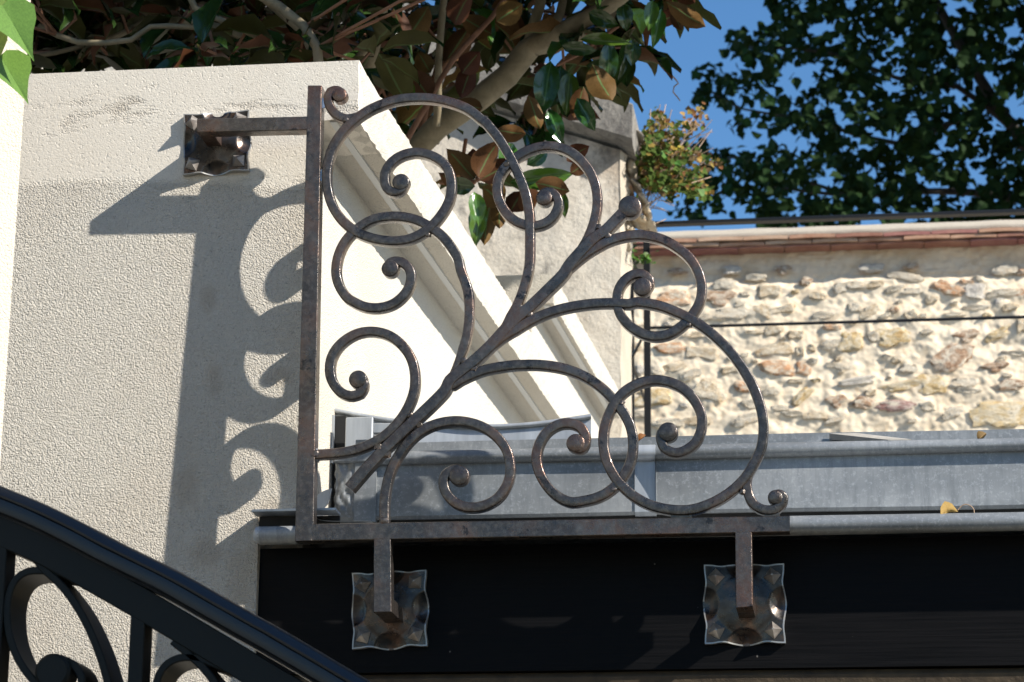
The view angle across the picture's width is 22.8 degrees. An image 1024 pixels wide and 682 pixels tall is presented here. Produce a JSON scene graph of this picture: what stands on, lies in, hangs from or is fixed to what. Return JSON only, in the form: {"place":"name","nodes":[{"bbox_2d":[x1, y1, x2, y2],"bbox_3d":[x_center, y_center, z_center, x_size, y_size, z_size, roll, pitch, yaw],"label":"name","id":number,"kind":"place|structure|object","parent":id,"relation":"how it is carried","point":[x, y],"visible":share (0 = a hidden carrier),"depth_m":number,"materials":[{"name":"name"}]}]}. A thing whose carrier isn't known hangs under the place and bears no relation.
{"place":"outdoors","nodes":[
{"label":"outdoors","id":0,"kind":"place"},
{"bbox_2d":[0,0,30,459],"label":"rendered pillar","id":1,"kind":"structure","parent":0,"point":[11,109],"depth_m":2.74,"materials":[{"name":"white paint"}]},
{"bbox_2d":[0,0,35,104],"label":"ivy plant","id":2,"kind":"object","parent":1,"relation":"attached to","point":[17,20],"visible":1,"depth_m":2.67,"materials":[{"name":"green plant"}]},
{"bbox_2d":[0,485,369,681],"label":"stair railing","id":3,"kind":"object","parent":1,"relation":"attached to","point":[64,553],"visible":1,"depth_m":2.52,"materials":[{"name":"black metal"}]},
{"bbox_2d":[419,0,1023,231],"label":"sky","id":4,"kind":"structure","parent":0,"point":[695,47],"materials":[{"name":"blue"}]},
{"label":"ground","id":5,"kind":"structure","parent":0,"visible":0},
{"bbox_2d":[0,60,619,681],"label":"rendered wall","id":6,"kind":"structure","parent":5,"relation":"on","point":[152,388],"depth_m":3.43,"materials":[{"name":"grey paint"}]},
{"bbox_2d":[183,85,789,649],"bbox_3d":[-0.051,0.024,3.304,0.814,0.746,0.096,-2,-16,7],"label":"iron grille","id":7,"kind":"object","parent":6,"relation":"attached to","point":[743,601],"visible":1,"depth_m":3.25,"materials":[{"name":"grey metal"}]},
{"bbox_2d":[256,535,1023,681],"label":"timber beam","id":8,"kind":"structure","parent":6,"relation":"attached to","point":[922,609],"depth_m":3.23,"materials":[{"name":"black wood"}]},
{"bbox_2d":[252,508,1023,547],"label":"zinc drip edge","id":9,"kind":"object","parent":8,"relation":"on","point":[275,527],"visible":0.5,"depth_m":3.27,"materials":[{"name":"grey metal"}]},
{"bbox_2d":[317,408,590,522],"bbox_3d":[-0.086,0.162,3.409,0.367,0.207,0.230,-2,-16,7],"label":"zinc flashing","id":10,"kind":"object","parent":9,"relation":"on","point":[349,428],"visible":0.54,"depth_m":3.50,"materials":[{"name":"grey metal"}]},
{"bbox_2d":[333,429,1023,522],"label":"zinc gutter","id":11,"kind":"object","parent":9,"relation":"on","point":[876,471],"visible":0.81,"depth_m":3.33,"materials":[{"name":"grey metal"}]},
{"bbox_2d":[638,433,645,440],"bbox_3d":[0.173,0.128,3.381,0.012,0.011,0.008,2,-16,-6],"label":"fallen leaf","id":12,"kind":"object","parent":11,"relation":"in","point":[640,436],"visible":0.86,"depth_m":3.38,"materials":[{"name":"orange plant"}]},
{"bbox_2d":[977,431,985,438],"bbox_3d":[0.616,0.124,3.322,0.012,0.013,0.013,-7,-18,25],"label":"fallen leaf","id":13,"kind":"object","parent":11,"relation":"in","point":[981,434],"visible":0.85,"depth_m":3.32,"materials":[{"name":"plant"}]},
{"bbox_2d":[940,501,974,513],"bbox_3d":[0.556,0.210,3.166,0.043,0.022,0.014,-2,-16,7],"label":"dry leaf","id":14,"kind":"object","parent":9,"relation":"on","point":[946,507],"visible":1,"depth_m":3.17,"materials":[{"name":"yellow plant"}]},
{"bbox_2d":[31,3,657,437],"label":"old gable wall","id":15,"kind":"structure","parent":5,"relation":"on","point":[615,139],"depth_m":6.32,"materials":[{"name":"beige paint"}]},
{"bbox_2d":[634,102,722,230],"bbox_3d":[0.422,-0.452,6.517,0.245,0.423,0.353,-2,-16,7],"label":"autumn creeper","id":16,"kind":"object","parent":15,"relation":"on","point":[660,164],"visible":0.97,"depth_m":6.42,"materials":[{"name":"green plant"}]},
{"bbox_3d":[2.512,0.876,5.391,4.877,0.314,4.580,-2,-16,7],"label":"flat roof","id":17,"kind":"object","parent":15,"relation":"attached to","visible":0},
{"bbox_2d":[629,209,1023,436],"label":"terrace railing","id":18,"kind":"object","parent":17,"relation":"on","point":[646,395],"visible":0.31,"depth_m":6.61,"materials":[{"name":"black metal"}]},
{"bbox_2d":[631,245,658,266],"bbox_3d":[0.334,-0.204,6.604,0.102,0.100,0.033,-2,-16,7],"label":"green sprig","id":19,"kind":"object","parent":18,"relation":"attached to","point":[645,256],"visible":0.49,"depth_m":6.61,"materials":[{"name":"green plant"}]},
{"bbox_2d":[27,0,721,245],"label":"magnolia tree","id":20,"kind":"object","parent":5,"relation":"on","point":[382,41],"visible":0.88,"depth_m":4.50,"materials":[{"name":"green plant"}]},
{"bbox_2d":[643,41,680,100],"bbox_3d":[0.283,-0.648,5.395,0.148,0.300,0.006,-2,-16,7],"label":"dry vine","id":21,"kind":"object","parent":20,"relation":"hanging from","point":[674,85],"visible":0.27,"depth_m":5.35,"materials":[{"name":"brown plant"}]},
{"bbox_2d":[633,219,1023,436],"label":"rubble wall","id":22,"kind":"structure","parent":5,"relation":"on","point":[913,376],"depth_m":8.25,"materials":[{"name":"stone"}]},
{"bbox_2d":[666,0,1023,227],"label":"dark tree","id":23,"kind":"object","parent":5,"relation":"on","point":[859,191],"visible":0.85,"depth_m":13.15,"materials":[{"name":"green plant"}]}
]}

